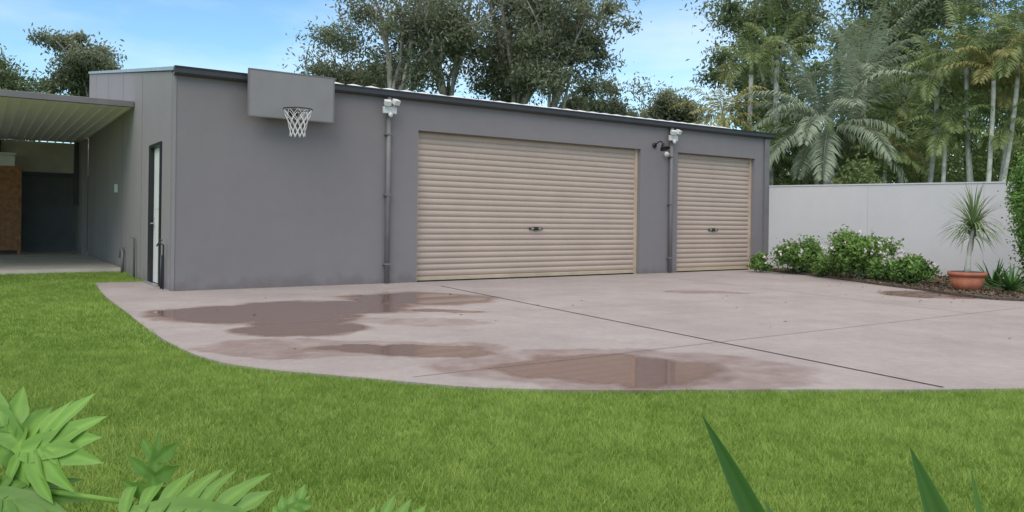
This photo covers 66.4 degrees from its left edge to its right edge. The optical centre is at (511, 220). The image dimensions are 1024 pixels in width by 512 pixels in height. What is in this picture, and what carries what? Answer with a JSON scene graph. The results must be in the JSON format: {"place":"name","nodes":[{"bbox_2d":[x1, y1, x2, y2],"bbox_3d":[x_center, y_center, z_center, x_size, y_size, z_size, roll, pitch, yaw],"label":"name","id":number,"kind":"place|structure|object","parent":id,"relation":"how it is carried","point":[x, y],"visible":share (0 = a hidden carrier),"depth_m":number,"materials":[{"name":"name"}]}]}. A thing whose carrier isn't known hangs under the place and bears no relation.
{"place":"outdoors","nodes":[
{"label":"outdoors","id":0,"kind":"place"},
{"bbox_2d":[0,271,1023,511],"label":"lawn","id":1,"kind":"structure","parent":0,"point":[336,444],"depth_m":4.34,"materials":[{"name":"plant"}]},
{"bbox_2d":[0,89,133,274],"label":"carport","id":2,"kind":"object","parent":1,"relation":"on","point":[43,207],"visible":0.97,"depth_m":21.42,"materials":[{"name":"paint"}]},
{"bbox_2d":[119,236,134,277],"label":"vent pipes","id":3,"kind":"object","parent":1,"relation":"on","point":[121,253],"visible":0.92,"depth_m":15.99,"materials":[{"name":"paint"}]},
{"bbox_2d":[0,386,439,511],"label":"philodendron","id":4,"kind":"object","parent":1,"relation":"on","point":[38,448],"visible":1,"depth_m":1.75,"materials":[{"name":"green plant"}]},
{"bbox_2d":[169,72,763,290],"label":"front wall","id":5,"kind":"structure","parent":1,"relation":"on","point":[261,202],"depth_m":13.61,"materials":[{"name":"grey paint"}]},
{"bbox_2d":[171,75,176,290],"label":"corner trim","id":6,"kind":"structure","parent":5,"relation":"attached to","point":[173,178],"depth_m":12.17,"materials":[{"name":"grey metal"}]},
{"bbox_2d":[247,68,334,136],"bbox_3d":[-3.566,-1.892,12.821,1.444,1.072,0.816,1,0,-34],"label":"basketball hoop","id":7,"kind":"object","parent":5,"relation":"attached to","point":[297,97],"visible":1,"depth_m":12.84,"materials":[{"name":"paint"}]},
{"bbox_2d":[382,133,392,264],"bbox_3d":[-2.250,-0.380,14.159,0.140,2.380,0.105,1,0,-34],"label":"pipe bracket","id":8,"kind":"object","parent":5,"relation":"attached to","point":[387,195],"visible":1,"depth_m":14.11,"materials":[{"name":"metal"}]},
{"bbox_2d":[384,97,391,282],"bbox_3d":[-2.245,-0.545,14.155,0.088,3.350,0.090,1,0,-34],"label":"downpipe","id":9,"kind":"object","parent":5,"relation":"attached to","point":[387,198],"visible":1,"depth_m":14.12,"materials":[{"name":"metal"}]},
{"bbox_2d":[383,99,400,116],"bbox_3d":[-2.163,-2.015,14.027,0.308,0.335,0.187,1,0,-34],"label":"flood light","id":10,"kind":"object","parent":9,"relation":"attached to","point":[390,111],"visible":1,"depth_m":14.02,"materials":[{"name":"white paint"}]},
{"bbox_2d":[173,65,774,138],"bbox_3d":[0.773,-2.245,16.180,14.510,0.130,0.133,1,0,-34],"label":"gutter","id":11,"kind":"object","parent":5,"relation":"attached to","point":[243,77],"visible":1,"depth_m":15.27,"materials":[{"name":"grey metal"}]},
{"bbox_2d":[417,131,634,276],"bbox_3d":[0.487,-0.325,16.269,5.580,2.842,0.029,1,0,-34],"label":"roller garage door","id":12,"kind":"object","parent":5,"relation":"hanging from","point":[485,204],"visible":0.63,"depth_m":16.05,"materials":[{"name":"paint"}]},
{"bbox_2d":[417,270,632,280],"bbox_3d":[0.471,1.133,16.264,5.516,0.073,0.050,1,0,-34],"label":"bottom rail","id":13,"kind":"object","parent":12,"relation":"attached to","point":[517,275],"visible":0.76,"depth_m":16.03,"materials":[{"name":"beige metal"}]},
{"bbox_2d":[417,273,633,281],"bbox_3d":[0.471,1.183,16.262,5.516,0.026,0.050,1,0,-34],"label":"bottom seal","id":14,"kind":"object","parent":13,"relation":"attached to","point":[521,277],"visible":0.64,"depth_m":16.00,"materials":[{"name":"grey rubber"}]},
{"bbox_2d":[416,131,637,281],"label":"side guides","id":15,"kind":"object","parent":5,"relation":"attached to","point":[635,210],"visible":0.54,"depth_m":17.79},
{"bbox_2d":[335,82,730,128],"bbox_3d":[0.478,-2.484,17.668,10.750,0.340,2.540,1,0,-34],"label":"white roof sheeting","id":16,"kind":"object","parent":5,"relation":"on","point":[533,105],"visible":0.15,"depth_m":16.61,"materials":[{"name":"white metal"}]},
{"bbox_2d":[652,141,669,150],"bbox_3d":[3.363,-1.676,17.722,0.227,0.244,0.500,1,0,-34],"label":"wall lamp","id":17,"kind":"object","parent":5,"relation":"attached to","point":[665,147],"visible":1,"depth_m":17.69,"materials":[{"name":"black plastic"}]},
{"bbox_2d":[666,156,674,258],"bbox_3d":[3.688,-0.300,18.194,0.140,2.380,0.105,1,0,-34],"label":"pipe bracket","id":18,"kind":"object","parent":5,"relation":"attached to","point":[670,204],"visible":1,"depth_m":18.15,"materials":[{"name":"metal"}]},
{"bbox_2d":[668,128,673,271],"bbox_3d":[3.693,-0.465,18.191,0.088,3.350,0.090,1,0,-34],"label":"downpipe","id":19,"kind":"object","parent":5,"relation":"attached to","point":[670,207],"visible":1,"depth_m":18.15,"materials":[{"name":"metal"}]},
{"bbox_2d":[669,129,681,143],"bbox_3d":[3.775,-1.935,18.063,0.308,0.335,0.187,1,0,-34],"label":"flood light","id":20,"kind":"object","parent":19,"relation":"attached to","point":[673,138],"visible":1,"depth_m":18.05,"materials":[{"name":"white paint"}]},
{"bbox_2d":[676,153,748,267],"bbox_3d":[4.949,-0.265,19.301,2.710,2.842,0.029,1,0,-34],"label":"roller garage door","id":21,"kind":"object","parent":5,"relation":"hanging from","point":[713,192],"visible":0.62,"depth_m":19.28,"materials":[{"name":"paint"}]},
{"bbox_2d":[676,266,747,270],"bbox_3d":[4.933,1.193,19.296,2.646,0.073,0.050,1,0,-34],"label":"bottom rail","id":22,"kind":"object","parent":21,"relation":"attached to","point":[710,268],"visible":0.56,"depth_m":19.25,"materials":[{"name":"beige metal"}]},
{"bbox_2d":[676,269,747,271],"bbox_3d":[4.933,1.243,19.294,2.646,0.026,0.050,1,0,-34],"label":"bottom seal","id":23,"kind":"object","parent":22,"relation":"attached to","point":[711,270],"visible":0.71,"depth_m":19.26,"materials":[{"name":"black rubber"}]},
{"bbox_2d":[747,159,751,269],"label":"side guides","id":24,"kind":"object","parent":5,"relation":"attached to","point":[749,209],"visible":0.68,"depth_m":20.02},
{"bbox_2d":[702,416,771,511],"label":"flax plant","id":25,"kind":"object","parent":1,"relation":"on","point":[744,496],"visible":1,"depth_m":1.59,"materials":[{"name":"green plant"}]},
{"bbox_2d":[768,181,1023,278],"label":"boundary wall","id":26,"kind":"structure","parent":1,"relation":"on","point":[911,214],"depth_m":18.21,"materials":[{"name":"paint"}]},
{"bbox_2d":[867,206,983,242],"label":"wall joints","id":27,"kind":"object","parent":26,"relation":"attached to","point":[867,223],"depth_m":18.72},
{"bbox_2d":[910,447,983,511],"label":"flax plant","id":28,"kind":"object","parent":1,"relation":"on","point":[932,500],"visible":1,"depth_m":1.57,"materials":[{"name":"green plant"}]},
{"bbox_2d":[0,0,1023,180],"label":"sky","id":29,"kind":"structure","parent":0,"point":[225,35],"materials":[{"name":"blue"}]},
{"bbox_2d":[96,270,1023,392],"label":"concrete driveway","id":30,"kind":"structure","parent":0,"point":[737,330],"depth_m":8.31,"materials":[{"name":"grey concrete"}]},
{"bbox_2d":[143,281,158,286],"bbox_3d":[-6.166,1.084,13.344,0.059,0.023,1.120,1,0,-34],"label":"door sill","id":31,"kind":"structure","parent":30,"relation":"on","point":[151,284],"depth_m":13.25,"materials":[{"name":"grey concrete"}]},
{"bbox_2d":[156,239,163,289],"bbox_3d":[-5.600,0.710,12.482,0.114,0.810,0.262,1,0,-6],"label":"garden tap","id":32,"kind":"object","parent":30,"relation":"on","point":[162,271],"visible":0.84,"depth_m":12.44,"materials":[{"name":"grey metal"}]},
{"bbox_2d":[746,251,774,271],"bbox_3d":[6.014,0.996,18.874,0.709,0.529,0.566,1,0,0],"label":"flowering shrub","id":33,"kind":"object","parent":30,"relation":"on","point":[759,262],"visible":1,"depth_m":18.81,"materials":[{"name":"green plant"}]},
{"bbox_2d":[762,139,769,259],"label":"corner pillar","id":34,"kind":"structure","parent":30,"relation":"on","point":[765,240],"depth_m":20.14,"materials":[{"name":"metal"}]},
{"bbox_2d":[762,267,1023,300],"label":"garden bed","id":35,"kind":"object","parent":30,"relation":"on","point":[940,284],"visible":0.48,"depth_m":14.57,"materials":[{"name":"brown soil"}]},
{"bbox_2d":[770,234,824,273],"bbox_3d":[6.717,0.797,18.347,1.435,0.955,1.165,1,0,0],"label":"flowering shrub","id":36,"kind":"object","parent":35,"relation":"on","point":[803,256],"visible":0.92,"depth_m":18.20,"materials":[{"name":"green plant"}]},
{"bbox_2d":[809,254,844,276],"bbox_3d":[7.026,1.023,17.347,0.791,0.550,0.617,1,0,15],"label":"flowering shrub","id":37,"kind":"object","parent":35,"relation":"on","point":[816,267],"visible":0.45,"depth_m":17.31,"materials":[{"name":"green plant"}]},
{"bbox_2d":[816,224,905,278],"bbox_3d":[7.397,0.678,16.493,1.890,1.201,1.458,1,0,21],"label":"flowering shrub","id":38,"kind":"object","parent":35,"relation":"on","point":[853,254],"visible":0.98,"depth_m":16.33,"materials":[{"name":"green plant"}]},
{"bbox_2d":[867,256,894,280],"bbox_3d":[7.673,1.007,15.918,0.819,0.552,0.747,1,0,0],"label":"flowering shrub","id":39,"kind":"object","parent":35,"relation":"on","point":[880,268],"visible":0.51,"depth_m":15.81,"materials":[{"name":"green plant"}]},
{"bbox_2d":[887,253,941,283],"bbox_3d":[7.849,0.931,15.271,1.027,0.741,0.752,1,0,20],"label":"flowering shrub","id":40,"kind":"object","parent":35,"relation":"on","point":[914,268],"visible":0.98,"depth_m":15.18,"materials":[{"name":"green plant"}]},
{"bbox_2d":[931,183,1020,290],"bbox_3d":[8.191,0.264,13.918,1.441,1.972,1.608,1,0,0],"label":"potted palm","id":41,"kind":"object","parent":35,"relation":"on","point":[967,278],"visible":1,"depth_m":13.80,"materials":[{"name":"plant"}]},
{"bbox_2d":[974,259,1014,286],"bbox_3d":[8.979,0.996,14.646,0.999,0.638,0.984,1,0,8],"label":"agave plant","id":42,"kind":"object","parent":35,"relation":"on","point":[994,275],"visible":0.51,"depth_m":14.51,"materials":[{"name":"green plant"}]},
{"bbox_2d":[982,263,1023,291],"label":"agave plant","id":43,"kind":"object","parent":35,"relation":"on","point":[1009,281],"visible":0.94,"depth_m":13.64,"materials":[{"name":"green plant"}]},
{"bbox_2d":[997,133,1023,280],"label":"clipped hedge","id":44,"kind":"object","parent":35,"relation":"on","point":[1017,194],"visible":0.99,"depth_m":14.73,"materials":[{"name":"green plant"}]},
{"bbox_2d":[978,59,1023,126],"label":"palm tree","id":45,"kind":"object","parent":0,"point":[1007,95],"visible":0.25,"depth_m":23.14,"materials":[{"name":"green plant"}]},
{"label":"ground","id":46,"kind":"structure","parent":0,"visible":0},
{"bbox_2d":[0,43,72,141],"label":"gum tree","id":47,"kind":"object","parent":46,"relation":"on","point":[11,80],"visible":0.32,"depth_m":43.83,"materials":[{"name":"green plant"}]},
{"bbox_2d":[22,22,126,143],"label":"gum tree","id":48,"kind":"object","parent":46,"relation":"on","point":[82,61],"visible":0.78,"depth_m":44.64,"materials":[{"name":"green plant"}]},
{"bbox_2d":[87,71,173,289],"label":"side wall","id":49,"kind":"structure","parent":46,"relation":"on","point":[136,131],"depth_m":15.79,"materials":[{"name":"grey metal"}]},
{"bbox_2d":[114,184,117,192],"bbox_3d":[-8.656,-0.696,17.094,0.057,0.180,0.150,1,0,-34],"label":"meter box","id":50,"kind":"object","parent":49,"relation":"attached to","point":[116,188],"visible":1,"depth_m":17.04,"materials":[{"name":"white paint"}]},
{"bbox_2d":[94,74,142,258],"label":"panel seams","id":51,"kind":"object","parent":49,"relation":"attached to","point":[122,165],"visible":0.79,"depth_m":16.55,"materials":[{"name":"paint"}]},
{"bbox_2d":[88,66,173,73],"bbox_3d":[-8.471,-3.234,17.009,0.150,1.720,11.680,1,0,-34],"label":"parapet cap","id":52,"kind":"object","parent":49,"relation":"on","point":[161,69],"visible":0.93,"depth_m":14.91,"materials":[{"name":"grey metal"}]},
{"bbox_2d":[147,141,161,286],"bbox_3d":[-6.047,-0.100,13.413,0.193,2.418,1.056,1,0,-34],"label":"side door","id":53,"kind":"structure","parent":49,"relation":"attached to","point":[154,227],"depth_m":13.60,"materials":[{"name":"black plastic"}]},
{"bbox_2d":[153,147,159,282],"bbox_3d":[-6.031,-0.084,13.382,0.040,2.325,0.846,1,0,-34],"label":"door leaf","id":54,"kind":"object","parent":53,"relation":"attached to","point":[156,217],"visible":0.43,"depth_m":13.60,"materials":[{"name":"white paint"}]},
{"bbox_2d":[154,156,158,272],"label":"door panels","id":55,"kind":"structure","parent":53,"relation":"in","point":[156,158],"depth_m":13.48,"materials":[{"name":"white glass"}]},
{"bbox_2d":[282,11,423,91],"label":"gum tree","id":56,"kind":"object","parent":46,"relation":"on","point":[319,67],"visible":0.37,"depth_m":42.56,"materials":[{"name":"green plant"}]},
{"bbox_2d":[306,0,559,97],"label":"gum tree","id":57,"kind":"object","parent":46,"relation":"on","point":[433,32],"visible":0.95,"depth_m":38.79,"materials":[{"name":"green plant"}]},
{"bbox_2d":[439,0,641,105],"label":"gum tree","id":58,"kind":"object","parent":46,"relation":"on","point":[496,76],"visible":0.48,"depth_m":41.33,"materials":[{"name":"green plant"}]},
{"bbox_2d":[491,0,651,111],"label":"gum tree","id":59,"kind":"object","parent":46,"relation":"on","point":[581,44],"visible":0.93,"depth_m":37.32,"materials":[{"name":"green plant"}]},
{"bbox_2d":[557,69,656,118],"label":"gum tree","id":60,"kind":"object","parent":46,"relation":"on","point":[620,108],"visible":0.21,"depth_m":44.90,"materials":[{"name":"green plant"}]},
{"bbox_2d":[620,71,716,124],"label":"gum tree","id":61,"kind":"object","parent":46,"relation":"on","point":[666,100],"visible":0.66,"depth_m":58.54,"materials":[{"name":"green plant"}]},
{"bbox_2d":[669,59,767,130],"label":"palm tree","id":62,"kind":"object","parent":46,"relation":"on","point":[724,110],"visible":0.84,"depth_m":27.71,"materials":[{"name":"green plant"}]},
{"bbox_2d":[705,27,800,126],"bbox_3d":[9.311,-2.973,29.922,3.629,8.590,3.643,1,0,0],"label":"palm tree","id":63,"kind":"object","parent":46,"relation":"on","point":[750,58],"visible":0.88,"depth_m":29.88,"materials":[{"name":"green plant"}]},
{"bbox_2d":[733,0,831,180],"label":"palm tree","id":64,"kind":"object","parent":46,"relation":"on","point":[776,59],"visible":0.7,"depth_m":30.74,"materials":[{"name":"green plant"}]},
{"bbox_2d":[759,117,818,184],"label":"palm tree","id":65,"kind":"object","parent":46,"relation":"on","point":[783,158],"visible":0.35,"depth_m":25.92,"materials":[{"name":"green plant"}]},
{"bbox_2d":[679,0,940,180],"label":"gum tree","id":66,"kind":"object","parent":46,"relation":"on","point":[733,15],"visible":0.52,"depth_m":44.07,"materials":[{"name":"green plant"}]},
{"bbox_2d":[776,82,873,184],"bbox_3d":[11.030,-1.779,27.998,3.440,6.234,3.135,1,0,-35],"label":"palm tree","id":67,"kind":"object","parent":46,"relation":"on","point":[791,121],"visible":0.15,"depth_m":27.95,"materials":[{"name":"green plant"}]},
{"bbox_2d":[738,20,915,184],"bbox_3d":[9.955,-2.281,24.519,5.591,7.210,5.953,1,0,0],"label":"silver palm","id":68,"kind":"object","parent":46,"relation":"on","point":[824,145],"visible":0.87,"depth_m":23.86,"materials":[{"name":"green plant"}]},
{"bbox_2d":[831,145,886,183],"bbox_3d":[10.006,-0.411,22.469,1.713,3.513,1.982,1,0,41],"label":"tall shrub","id":69,"kind":"object","parent":46,"relation":"on","point":[864,176],"visible":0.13,"depth_m":22.26,"materials":[{"name":"green plant"}]},
{"bbox_2d":[706,89,1023,184],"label":"understorey foliage","id":70,"kind":"object","parent":46,"relation":"on","point":[979,164],"visible":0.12,"depth_m":27.93,"materials":[{"name":"green plant"}]},
{"bbox_2d":[783,0,959,182],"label":"palm tree","id":71,"kind":"object","parent":46,"relation":"on","point":[865,66],"visible":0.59,"depth_m":26.62,"materials":[{"name":"green plant"}]},
{"bbox_2d":[839,132,935,183],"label":"palm tree","id":72,"kind":"object","parent":46,"relation":"on","point":[899,160],"visible":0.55,"depth_m":23.86,"materials":[{"name":"green plant"}]},
{"bbox_2d":[846,110,930,177],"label":"palm tree","id":73,"kind":"object","parent":46,"relation":"on","point":[915,153],"visible":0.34,"depth_m":24.73,"materials":[{"name":"green plant"}]},
{"bbox_2d":[789,155,1014,182],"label":"distant trees","id":74,"kind":"object","parent":46,"relation":"on","point":[938,172],"depth_m":74.71,"materials":[{"name":"green plant"}]},
{"bbox_2d":[851,70,955,182],"bbox_3d":[12.549,-1.837,25.230,3.108,6.403,3.079,1,0,20],"label":"palm tree","id":75,"kind":"object","parent":46,"relation":"on","point":[900,109],"visible":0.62,"depth_m":25.07,"materials":[{"name":"green plant"}]},
{"bbox_2d":[803,0,1007,114],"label":"gum tree","id":76,"kind":"object","parent":46,"relation":"on","point":[931,15],"visible":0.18,"depth_m":41.43,"materials":[{"name":"green plant"}]},
{"bbox_2d":[818,31,995,180],"bbox_3d":[17.726,-3.651,37.059,7.733,10.250,9.482,1,0,0],"label":"gum tree","id":77,"kind":"object","parent":46,"relation":"on","point":[943,90],"visible":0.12,"depth_m":34.70,"materials":[{"name":"green plant"}]},
{"bbox_2d":[875,34,1004,182],"bbox_3d":[13.106,-2.314,23.784,3.176,7.383,3.300,1,0,-45],"label":"palm tree","id":78,"kind":"object","parent":46,"relation":"on","point":[936,85],"visible":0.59,"depth_m":23.91,"materials":[{"name":"green plant"}]},
{"bbox_2d":[893,90,995,181],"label":"palm tree","id":79,"kind":"object","parent":46,"relation":"on","point":[944,137],"visible":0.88,"depth_m":22.92,"materials":[{"name":"green plant"}]},
{"bbox_2d":[907,0,1023,147],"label":"gum tree","id":80,"kind":"object","parent":46,"relation":"on","point":[993,6],"visible":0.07,"depth_m":47.42,"materials":[{"name":"green plant"}]},
{"bbox_2d":[909,1,1023,181],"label":"palm tree","id":81,"kind":"object","parent":46,"relation":"on","point":[960,41],"visible":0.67,"depth_m":22.94,"materials":[{"name":"green plant"}]},
{"bbox_2d":[915,65,1021,181],"bbox_3d":[13.450,-1.589,23.447,2.759,5.936,2.383,1,0,16],"label":"palm tree","id":82,"kind":"object","parent":46,"relation":"on","point":[954,100],"visible":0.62,"depth_m":23.29,"materials":[{"name":"green plant"}]},
{"bbox_2d":[937,32,1023,181],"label":"palm tree","id":83,"kind":"object","parent":46,"relation":"on","point":[992,75],"visible":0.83,"depth_m":21.95,"materials":[{"name":"green plant"}]},
{"bbox_2d":[941,13,1023,131],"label":"gum tree","id":84,"kind":"object","parent":46,"relation":"on","point":[999,37],"visible":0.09,"depth_m":34.05,"materials":[{"name":"green plant"}]},
{"bbox_2d":[946,0,1023,180],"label":"palm tree","id":85,"kind":"object","parent":46,"relation":"on","point":[1009,22],"visible":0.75,"depth_m":21.95,"materials":[{"name":"green plant"}]},
{"bbox_2d":[948,91,1023,180],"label":"palm tree","id":86,"kind":"object","parent":46,"relation":"on","point":[1004,132],"visible":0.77,"depth_m":22.36,"materials":[{"name":"green plant"}]},
{"bbox_2d":[955,55,1023,179],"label":"palm tree","id":87,"kind":"object","parent":46,"relation":"on","point":[1009,92],"visible":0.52,"depth_m":22.83,"materials":[{"name":"green plant"}]}
]}

